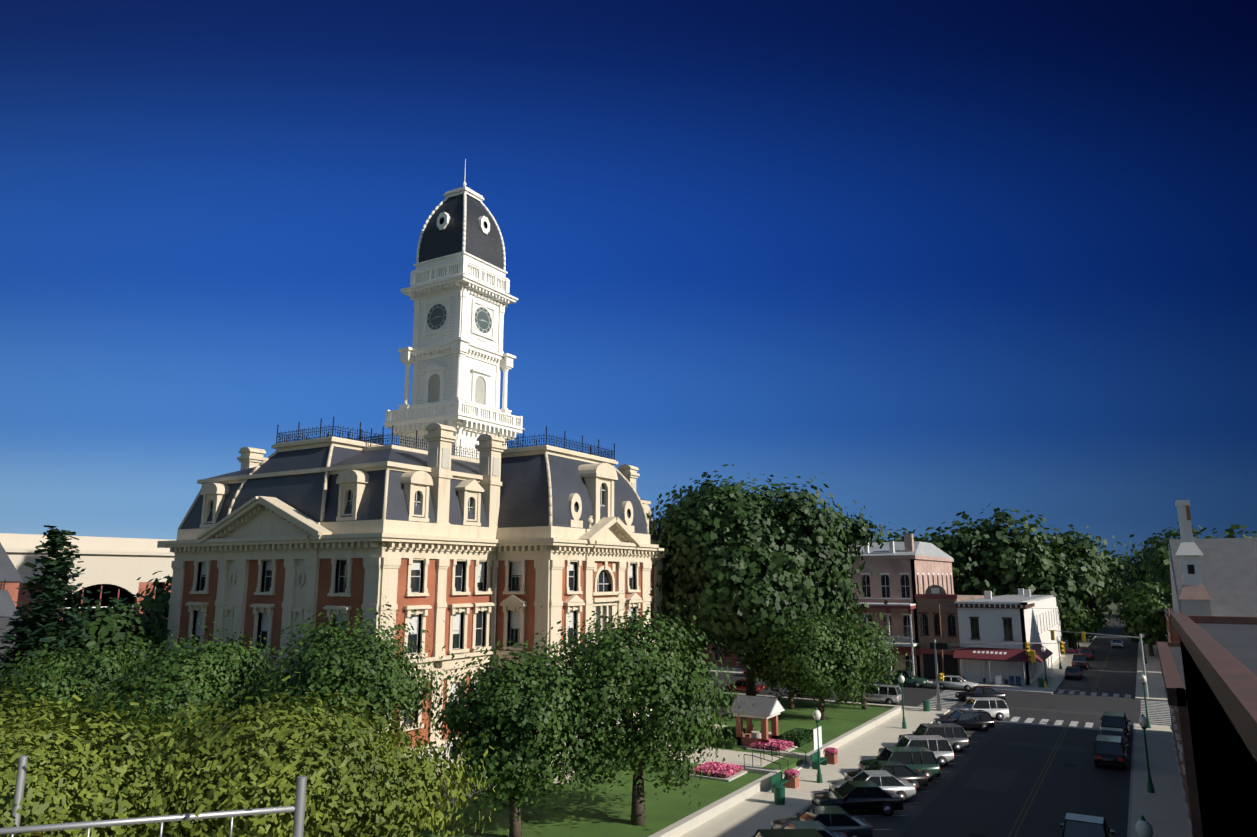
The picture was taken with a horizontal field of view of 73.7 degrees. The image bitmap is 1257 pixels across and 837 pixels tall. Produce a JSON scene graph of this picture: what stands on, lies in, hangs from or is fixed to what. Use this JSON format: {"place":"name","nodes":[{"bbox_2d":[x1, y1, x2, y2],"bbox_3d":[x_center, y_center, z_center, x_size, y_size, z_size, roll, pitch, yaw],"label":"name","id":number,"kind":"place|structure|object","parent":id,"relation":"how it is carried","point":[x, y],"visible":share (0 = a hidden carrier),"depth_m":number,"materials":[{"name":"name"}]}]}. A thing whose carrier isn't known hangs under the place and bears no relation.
{"place":"outdoors","nodes":[
{"label":"outdoors","id":0,"kind":"place"},
{"bbox_2d":[9,755,27,836],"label":"fence post","id":1,"kind":"object","parent":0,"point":[20,780],"visible":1,"depth_m":20.25,"materials":[{"name":"grey metal"}]},
{"bbox_2d":[109,694,891,836],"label":"lawn","id":2,"kind":"structure","parent":0,"point":[590,819],"depth_m":47.06,"materials":[{"name":"green plant"}]},
{"bbox_2d":[0,543,25,703],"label":"old jail","id":3,"kind":"structure","parent":2,"relation":"on","point":[10,578],"depth_m":72.80,"materials":[{"name":"red brick"}]},
{"bbox_2d":[0,525,99,741],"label":"spruce","id":4,"kind":"object","parent":2,"relation":"on","point":[42,623],"visible":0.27,"depth_m":57.53,"materials":[{"name":"green plant"}]},
{"bbox_2d":[0,628,177,738],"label":"lawn tree","id":5,"kind":"object","parent":2,"relation":"on","point":[85,668],"visible":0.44,"depth_m":51.35,"materials":[{"name":"green plant"}]},
{"bbox_2d":[22,589,180,747],"bbox_3d":[-38.691,18.575,61.905,11.975,11.733,12.335,-6,-12,30],"label":"tree","id":6,"kind":"object","parent":2,"relation":"on","point":[115,622],"visible":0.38,"depth_m":60.95,"materials":[{"name":"green plant"}]},
{"bbox_2d":[119,571,171,642],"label":"lawn tree","id":7,"kind":"object","parent":2,"relation":"on","point":[161,605],"visible":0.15,"depth_m":73.58,"materials":[{"name":"green plant"}]},
{"bbox_2d":[63,616,292,758],"bbox_3d":[-24.243,16.954,49.492,14.175,10.287,14.598,-6,-12,30],"label":"lawn tree","id":8,"kind":"object","parent":2,"relation":"on","point":[177,671],"visible":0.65,"depth_m":46.98,"materials":[{"name":"green plant"}]},
{"bbox_2d":[20,652,523,836],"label":"locust","id":9,"kind":"object","parent":2,"relation":"on","point":[352,778],"visible":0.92,"depth_m":24.48,"materials":[{"name":"green plant"}]},
{"bbox_2d":[223,598,471,756],"bbox_3d":[-14.889,15.615,45.509,12.426,11.464,13.037,-6,-12,30],"label":"lawn tree","id":10,"kind":"object","parent":2,"relation":"on","point":[378,668],"visible":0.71,"depth_m":43.84,"materials":[{"name":"green plant"}]},
{"bbox_2d":[157,496,673,766],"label":"courthouse","id":11,"kind":"structure","parent":2,"relation":"on","point":[267,568],"depth_m":59.35,"materials":[{"name":"stone"}]},
{"bbox_2d":[178,417,659,539],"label":"mansard roof","id":12,"kind":"structure","parent":11,"relation":"attached to","point":[331,478],"depth_m":62.11,"materials":[{"name":"tile"}]},
{"bbox_2d":[383,159,523,459],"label":"clock tower","id":13,"kind":"structure","parent":11,"relation":"on","point":[454,354],"depth_m":75.99,"materials":[{"name":"white paint"}]},
{"bbox_2d":[108,691,901,836],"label":"sidewalk","id":14,"kind":"structure","parent":2,"relation":"on","point":[688,823],"depth_m":56.58,"materials":[{"name":"concrete"}]},
{"bbox_2d":[690,761,743,777],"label":"flowers","id":15,"kind":"object","parent":14,"relation":"on","point":[717,769],"visible":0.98,"depth_m":52.98,"materials":[{"name":"plant"}]},
{"bbox_2d":[749,739,793,750],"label":"flowers","id":16,"kind":"object","parent":14,"relation":"on","point":[758,745],"visible":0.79,"depth_m":60.87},
{"bbox_2d":[407,633,645,836],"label":"lawn tree","id":17,"kind":"object","parent":2,"relation":"on","point":[516,719],"visible":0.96,"depth_m":39.17,"materials":[{"name":"green plant"}]},
{"bbox_2d":[480,588,761,825],"bbox_3d":[-0.369,15.120,44.422,15.499,12.001,13.675,-6,-12,30],"label":"lawn tree","id":18,"kind":"object","parent":2,"relation":"on","point":[654,673],"visible":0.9,"depth_m":41.46,"materials":[{"name":"green plant"}]},
{"bbox_2d":[663,612,716,663],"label":"lawn tree","id":19,"kind":"object","parent":2,"relation":"on","point":[693,654],"visible":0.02,"depth_m":88.91,"materials":[{"name":"green plant"}]},
{"bbox_2d":[704,726,757,748],"bbox_3d":[7.884,24.241,64.129,2.777,0.970,5.362,-6,-12,30],"label":"bush","id":20,"kind":"object","parent":2,"relation":"on","point":[730,743],"visible":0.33,"depth_m":62.22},
{"bbox_2d":[729,695,784,747],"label":"well house","id":21,"kind":"structure","parent":2,"relation":"on","point":[764,709],"depth_m":62.28,"materials":[{"name":"wood"}]},
{"bbox_2d":[647,464,889,695],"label":"oak","id":22,"kind":"object","parent":2,"relation":"on","point":[745,564],"visible":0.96,"depth_m":80.19,"materials":[{"name":"green plant"}]},
{"bbox_2d":[744,742,805,769],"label":"step railings","id":23,"kind":"object","parent":2,"relation":"on","point":[771,746],"visible":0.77,"depth_m":56.65,"materials":[{"name":"black metal"}]},
{"bbox_2d":[723,612,839,709],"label":"lawn tree","id":24,"kind":"object","parent":2,"relation":"on","point":[765,674],"visible":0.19,"depth_m":79.79,"materials":[{"name":"green plant"}]},
{"bbox_2d":[778,728,813,746],"bbox_3d":[12.988,24.320,64.262,2.197,0.864,4.478,-6,-12,30],"label":"bush","id":25,"kind":"object","parent":2,"relation":"on","point":[799,737],"visible":0.92,"depth_m":63.29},
{"bbox_2d":[744,601,892,719],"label":"lawn tree","id":26,"kind":"object","parent":2,"relation":"on","point":[811,662],"visible":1,"depth_m":73.33,"materials":[{"name":"green plant"}]},
{"bbox_2d":[815,610,917,709],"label":"lawn tree","id":27,"kind":"object","parent":2,"relation":"on","point":[882,655],"visible":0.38,"depth_m":78.81,"materials":[{"name":"green plant"}]},
{"bbox_2d":[0,0,1256,572],"label":"sky","id":28,"kind":"structure","parent":0,"point":[936,261],"materials":[{"name":"blue"}]},
{"bbox_2d":[681,604,1170,836],"bbox_3d":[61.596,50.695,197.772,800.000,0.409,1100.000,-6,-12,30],"label":"roads","id":29,"kind":"structure","parent":0,"point":[1027,768],"depth_m":58.29,"materials":[{"name":"asphalt"}]},
{"bbox_2d":[720,679,764,692],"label":"car","id":30,"kind":"object","parent":29,"relation":"on","point":[741,686],"visible":0.56,"depth_m":94.04,"materials":[{"name":"red"}]},
{"bbox_2d":[753,829,821,836],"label":"dark car","id":31,"kind":"object","parent":29,"relation":"on","point":[787,833],"visible":1,"depth_m":36.97,"materials":[{"name":"black"}]},
{"bbox_2d":[750,821,846,836],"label":"silver car","id":32,"kind":"object","parent":29,"relation":"on","point":[822,829],"visible":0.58,"depth_m":39.37,"materials":[{"name":"grey"}]},
{"bbox_2d":[787,688,833,698],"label":"car","id":33,"kind":"object","parent":29,"relation":"on","point":[799,693],"visible":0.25,"depth_m":90.17,"materials":[{"name":"black"}]},
{"bbox_2d":[771,806,872,836],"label":"car","id":34,"kind":"object","parent":29,"relation":"on","point":[835,818],"visible":0.58,"depth_m":41.16,"materials":[{"name":"grey"}]},
{"bbox_2d":[811,781,903,815],"bbox_3d":[12.789,21.273,46.956,4.760,1.525,2.120,0,-11,-2],"label":"car","id":35,"kind":"object","parent":29,"relation":"on","point":[856,795],"visible":0.92,"depth_m":46.20,"materials":[{"name":"black"}]},
{"bbox_2d":[829,770,915,802],"bbox_3d":[14.389,21.767,49.565,4.760,1.525,2.120,0,-11,-2],"label":"silver sedan","id":36,"kind":"object","parent":29,"relation":"on","point":[886,780],"visible":0.48,"depth_m":48.97,"materials":[{"name":"grey"}]},
{"bbox_2d":[852,684,901,704],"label":"minivan","id":37,"kind":"object","parent":29,"relation":"on","point":[889,694],"visible":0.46,"depth_m":85.97,"materials":[{"name":"silver metal"}]},
{"bbox_2d":[844,761,927,790],"bbox_3d":[15.989,22.259,52.174,4.760,1.525,2.120,0,-11,-2],"label":"dark sedan","id":38,"kind":"object","parent":29,"relation":"on","point":[900,770],"visible":0.6,"depth_m":51.57,"materials":[{"name":"black"}]},
{"bbox_2d":[858,747,940,781],"bbox_3d":[17.623,22.559,54.680,4.860,1.866,2.220,0,-11,-2],"label":"station wagon","id":39,"kind":"object","parent":29,"relation":"on","point":[923,760],"visible":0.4,"depth_m":54.04,"materials":[{"name":"green"}]},
{"bbox_2d":[878,669,927,687],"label":"car","id":40,"kind":"object","parent":29,"relation":"on","point":[913,680],"visible":0.73,"depth_m":100.04,"materials":[{"name":"green"}]},
{"bbox_2d":[878,735,954,767],"bbox_3d":[20.100,23.323,58.719,4.860,1.866,2.220,0,-11,-2],"label":"station wagon","id":41,"kind":"object","parent":29,"relation":"on","point":[940,747],"visible":0.52,"depth_m":58.08,"materials":[{"name":"silver metal"}]},
{"bbox_2d":[898,723,968,752],"bbox_3d":[23.094,24.245,63.601,4.860,1.866,2.220,0,-11,-2],"label":"station wagon","id":42,"kind":"object","parent":29,"relation":"on","point":[955,735],"visible":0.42,"depth_m":62.94,"materials":[{"name":"grey"}]},
{"bbox_2d":[933,675,977,690],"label":"white car","id":43,"kind":"object","parent":29,"relation":"on","point":[954,681],"visible":0.83,"depth_m":97.33,"materials":[{"name":"white"}]},
{"bbox_2d":[933,710,994,730],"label":"car","id":44,"kind":"object","parent":29,"relation":"on","point":[982,720],"visible":0.79,"depth_m":71.41,"materials":[{"name":"black"}]},
{"bbox_2d":[950,697,1009,720],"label":"station wagon","id":45,"kind":"object","parent":29,"relation":"on","point":[997,708],"visible":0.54,"depth_m":76.78,"materials":[{"name":"white"}]},
{"bbox_2d":[955,686,1005,701],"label":"crossing car","id":46,"kind":"object","parent":29,"relation":"on","point":[981,691],"visible":0.69,"depth_m":87.86,"materials":[{"name":"black"}]},
{"bbox_2d":[1065,666,1082,679],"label":"car","id":47,"kind":"object","parent":29,"relation":"on","point":[1073,672],"visible":0.98,"depth_m":106.96,"materials":[{"name":"grey"}]},
{"bbox_2d":[1071,655,1089,669],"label":"dark car","id":48,"kind":"object","parent":29,"relation":"on","point":[1081,661],"visible":0.88,"depth_m":119.15,"materials":[{"name":"black"}]},
{"bbox_2d":[1079,647,1094,659],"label":"red car","id":49,"kind":"object","parent":29,"relation":"on","point":[1088,652],"visible":0.81,"depth_m":132.03,"materials":[{"name":"red"}]},
{"bbox_2d":[1060,813,1114,836],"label":"car","id":50,"kind":"object","parent":29,"relation":"on","point":[1077,825],"visible":1,"depth_m":38.66,"materials":[{"name":"black"}]},
{"bbox_2d":[1093,734,1128,769],"bbox_3d":[33.889,23.362,58.930,2.220,1.866,4.860,-6,-12,30],"label":"car","id":51,"kind":"object","parent":29,"relation":"on","point":[1109,750],"visible":1,"depth_m":57.18,"materials":[{"name":"black"}]},
{"bbox_2d":[1098,727,1128,752],"bbox_3d":[37.141,24.532,64.200,2.120,1.525,4.760,-6,-12,30],"label":"car","id":52,"kind":"object","parent":29,"relation":"on","point":[1113,731],"visible":0.48,"depth_m":63.45,"materials":[{"name":"grey"}]},
{"bbox_2d":[1100,711,1130,739],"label":"car","id":53,"kind":"object","parent":29,"relation":"on","point":[1110,719],"visible":0.69,"depth_m":67.86,"materials":[{"name":"black"}]},
{"bbox_2d":[1110,639,1123,647],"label":"white car","id":54,"kind":"object","parent":29,"relation":"on","point":[1116,642],"visible":0.94,"depth_m":154.32,"materials":[{"name":"white"}]},
{"bbox_2d":[680,636,1192,836],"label":"pavements","id":55,"kind":"structure","parent":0,"point":[1162,811],"depth_m":55.56,"materials":[{"name":"concrete"}]},
{"bbox_2d":[0,669,144,748],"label":"locust","id":56,"kind":"object","parent":55,"relation":"on","point":[35,729],"depth_m":29.07,"materials":[{"name":"green plant"}]},
{"bbox_2d":[0,533,174,638],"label":"building","id":57,"kind":"structure","parent":55,"relation":"on","point":[117,567],"depth_m":110.88,"materials":[{"name":"paint"}]},
{"bbox_2d":[0,653,295,836],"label":"locust","id":58,"kind":"object","parent":55,"relation":"on","point":[62,790],"visible":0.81,"depth_m":23.25,"materials":[{"name":"green plant"}]},
{"bbox_2d":[0,776,306,836],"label":"railing","id":59,"kind":"object","parent":55,"relation":"on","point":[298,809],"visible":1,"depth_m":20.42,"materials":[{"name":"grey metal"}]},
{"bbox_2d":[666,641,744,667],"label":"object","id":60,"kind":"object","parent":55,"relation":"on","point":[717,656],"visible":0.04,"depth_m":121.07,"materials":[{"name":"red brick"}]},
{"bbox_2d":[770,750,826,792],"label":"benches","id":61,"kind":"object","parent":55,"relation":"on","point":[776,778],"visible":0.69,"depth_m":51.89,"materials":[{"name":"green"}]},
{"bbox_2d":[813,707,822,782],"bbox_3d":[12.063,20.749,53.322,0.503,4.520,1.541,-3,-11,14],"label":"entrance lamp","id":62,"kind":"object","parent":55,"relation":"on","point":[817,731],"visible":1,"depth_m":53.30,"materials":[{"name":"green"}]},
{"bbox_2d":[834,533,953,676],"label":"block","id":63,"kind":"structure","parent":55,"relation":"on","point":[907,569],"depth_m":110.86,"materials":[{"name":"pink brick"}]},
{"bbox_2d":[898,674,906,728],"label":"lamp","id":64,"kind":"object","parent":55,"relation":"on","point":[901,678],"visible":1,"depth_m":72.15,"materials":[{"name":"green"}]},
{"bbox_2d":[773,678,1043,804],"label":"litter bins","id":65,"kind":"object","parent":55,"relation":"on","point":[779,794],"visible":1,"depth_m":47.88,"materials":[{"name":"green"}]},
{"bbox_2d":[784,682,1046,788],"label":"flower pots","id":66,"kind":"object","parent":55,"relation":"on","point":[793,783],"visible":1,"depth_m":51.83,"materials":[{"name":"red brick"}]},
{"bbox_2d":[782,769,799,777],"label":"planter flowers","id":67,"kind":"object","parent":66,"relation":"on","point":[792,773],"visible":1,"depth_m":51.73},
{"bbox_2d":[823,747,838,754],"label":"planter flowers","id":68,"kind":"object","parent":66,"relation":"on","point":[830,751],"visible":1,"depth_m":58.31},
{"bbox_2d":[914,585,983,679],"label":"building","id":69,"kind":"structure","parent":55,"relation":"on","point":[930,599],"depth_m":106.66,"materials":[{"name":"brick"}]},
{"bbox_2d":[930,639,1064,709],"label":"signal mast","id":70,"kind":"object","parent":55,"relation":"on","point":[1029,652],"visible":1,"depth_m":81.67,"materials":[{"name":"grey metal"}]},
{"bbox_2d":[953,588,1060,686],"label":"block dominics","id":71,"kind":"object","parent":55,"relation":"on","point":[1021,617],"visible":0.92,"depth_m":103.84,"materials":[{"name":"white brick"}]},
{"bbox_2d":[995,675,1020,685],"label":"news boxes","id":72,"kind":"object","parent":55,"relation":"on","point":[998,679],"visible":1,"depth_m":100.09,"materials":[{"name":"blue"}]},
{"bbox_2d":[1041,646,1047,684],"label":"lamp","id":73,"kind":"object","parent":55,"relation":"on","point":[1043,649],"visible":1,"depth_m":101.19,"materials":[{"name":"green"}]},
{"bbox_2d":[938,601,1172,675],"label":"utility wires","id":74,"kind":"object","parent":55,"relation":"on","point":[939,606],"visible":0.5,"depth_m":102.96,"materials":[{"name":"grey metal"}]},
{"bbox_2d":[1056,636,1061,668],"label":"lamp","id":75,"kind":"object","parent":55,"relation":"on","point":[1058,640],"visible":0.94,"depth_m":118.33,"materials":[{"name":"green"}]},
{"bbox_2d":[1057,607,1068,654],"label":"building","id":76,"kind":"structure","parent":55,"relation":"on","point":[1066,647],"depth_m":143.19,"materials":[{"name":"paint"}]},
{"bbox_2d":[1065,649,1078,653],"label":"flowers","id":77,"kind":"object","parent":55,"relation":"on","point":[1074,651],"visible":0.98,"depth_m":142.02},
{"bbox_2d":[1011,524,1142,647],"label":"tree","id":78,"kind":"object","parent":55,"relation":"on","point":[1085,553],"visible":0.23,"depth_m":152.29,"materials":[{"name":"green plant"}]},
{"bbox_2d":[1060,605,1102,648],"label":"street tree","id":79,"kind":"object","parent":55,"relation":"on","point":[1081,621],"visible":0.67,"depth_m":143.25,"materials":[{"name":"green plant"}]},
{"bbox_2d":[1048,630,1148,697],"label":"signal mast","id":80,"kind":"object","parent":55,"relation":"on","point":[1084,640],"visible":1,"depth_m":91.61,"materials":[{"name":"grey metal"}]},
{"bbox_2d":[1088,604,1113,632],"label":"street tree","id":81,"kind":"object","parent":55,"relation":"on","point":[1100,616],"visible":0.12,"depth_m":166.75,"materials":[{"name":"green plant"}]},
{"bbox_2d":[1108,583,1172,655],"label":"street tree","id":82,"kind":"object","parent":55,"relation":"on","point":[1154,631],"visible":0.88,"depth_m":137.27,"materials":[{"name":"green plant"}]},
{"bbox_2d":[1115,581,1171,625],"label":"street tree","id":83,"kind":"object","parent":55,"relation":"on","point":[1147,588],"visible":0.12,"depth_m":163.35,"materials":[{"name":"green plant"}]},
{"bbox_2d":[1135,815,1152,836],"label":"lamp","id":84,"kind":"object","parent":55,"relation":"on","point":[1143,827],"visible":1,"depth_m":29.20,"materials":[{"name":"white"}]},
{"bbox_2d":[1140,673,1150,727],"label":"lamp","id":85,"kind":"object","parent":55,"relation":"on","point":[1143,679],"visible":0.9,"depth_m":72.41,"materials":[{"name":"green"}]},
{"bbox_2d":[1138,714,1154,792],"bbox_3d":[31.472,20.290,50.893,0.526,4.520,0.501,-6,-12,30],"label":"lamp","id":86,"kind":"object","parent":55,"relation":"on","point":[1143,721],"visible":1,"depth_m":50.87,"materials":[{"name":"green"}]},
{"bbox_2d":[1168,500,1256,616],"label":"stone church","id":87,"kind":"structure","parent":55,"relation":"on","point":[1214,577],"depth_m":93.44,"materials":[{"name":"concrete"}]},
{"bbox_2d":[1171,613,1256,836],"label":"brick block","id":88,"kind":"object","parent":55,"relation":"on","point":[1219,657],"visible":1,"depth_m":22.38,"materials":[{"name":"brick"}]},
{"bbox_2d":[1157,642,1202,836],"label":"block flat roof","id":89,"kind":"structure","parent":88,"relation":"attached to","point":[1170,658],"depth_m":42.20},
{"bbox_2d":[1094,601,1120,636],"bbox_3d":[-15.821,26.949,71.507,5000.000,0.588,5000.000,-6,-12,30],"label":"ground","id":90,"kind":"structure","parent":0,"point":[1113,606],"depth_m":308.77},
{"bbox_2d":[883,526,977,593],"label":"tree","id":91,"kind":"object","parent":90,"relation":"on","point":[915,538],"visible":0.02,"depth_m":163.97,"materials":[{"name":"green plant"}]},
{"bbox_2d":[921,523,994,587],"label":"tree","id":92,"kind":"object","parent":90,"relation":"on","point":[952,550],"visible":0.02,"depth_m":153.93,"materials":[{"name":"green plant"}]},
{"bbox_2d":[911,507,1072,597],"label":"tree","id":93,"kind":"object","parent":90,"relation":"on","point":[962,536],"visible":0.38,"depth_m":148.62,"materials":[{"name":"green plant"}]},
{"bbox_2d":[966,535,1041,588],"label":"tree","id":94,"kind":"object","parent":90,"relation":"on","point":[977,571],"depth_m":152.40,"materials":[{"name":"green plant"}]},
{"bbox_2d":[954,504,1065,595],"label":"tree","id":95,"kind":"object","parent":90,"relation":"on","point":[1004,577],"visible":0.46,"depth_m":146.96,"materials":[{"name":"green plant"}]},
{"bbox_2d":[996,528,1137,619],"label":"tree","id":96,"kind":"object","parent":90,"relation":"on","point":[1053,580],"visible":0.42,"depth_m":144.72,"materials":[{"name":"green plant"}]},
{"bbox_2d":[1049,533,1121,590],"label":"tree","id":97,"kind":"object","parent":90,"relation":"on","point":[1098,538],"visible":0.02,"depth_m":253.32,"materials":[{"name":"green plant"}]},
{"bbox_2d":[1045,539,1126,599],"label":"tree","id":98,"kind":"object","parent":90,"relation":"on","point":[1111,584],"visible":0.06,"depth_m":204.50,"materials":[{"name":"green plant"}]},
{"bbox_2d":[1100,547,1142,605],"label":"tree","id":99,"kind":"object","parent":90,"relation":"on","point":[1120,557],"visible":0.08,"depth_m":266.26,"materials":[{"name":"green plant"}]},
{"bbox_2d":[1116,538,1168,592],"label":"tree","id":100,"kind":"object","parent":90,"relation":"on","point":[1140,572],"visible":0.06,"depth_m":206.40,"materials":[{"name":"green plant"}]},
{"bbox_2d":[1123,522,1202,587],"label":"tree","id":101,"kind":"object","parent":90,"relation":"on","point":[1168,534],"visible":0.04,"depth_m":208.85,"materials":[{"name":"green plant"}]},
{"bbox_2d":[1125,535,1213,596],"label":"tree","id":102,"kind":"object","parent":90,"relation":"on","point":[1153,559],"visible":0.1,"depth_m":187.79,"materials":[{"name":"green plant"}]},
{"bbox_2d":[1160,599,1179,641],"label":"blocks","id":103,"kind":"structure","parent":90,"relation":"on","point":[1175,637],"depth_m":120.73,"materials":[{"name":"red brick"}]},
{"bbox_2d":[1138,524,1248,606],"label":"tree","id":104,"kind":"object","parent":90,"relation":"on","point":[1167,595],"visible":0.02,"depth_m":144.00,"materials":[{"name":"green plant"}]},
{"bbox_2d":[1216,530,1256,537],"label":"tree","id":105,"kind":"object","parent":90,"relation":"on","point":[1241,531],"visible":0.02,"depth_m":163.83,"materials":[{"name":"green plant"}]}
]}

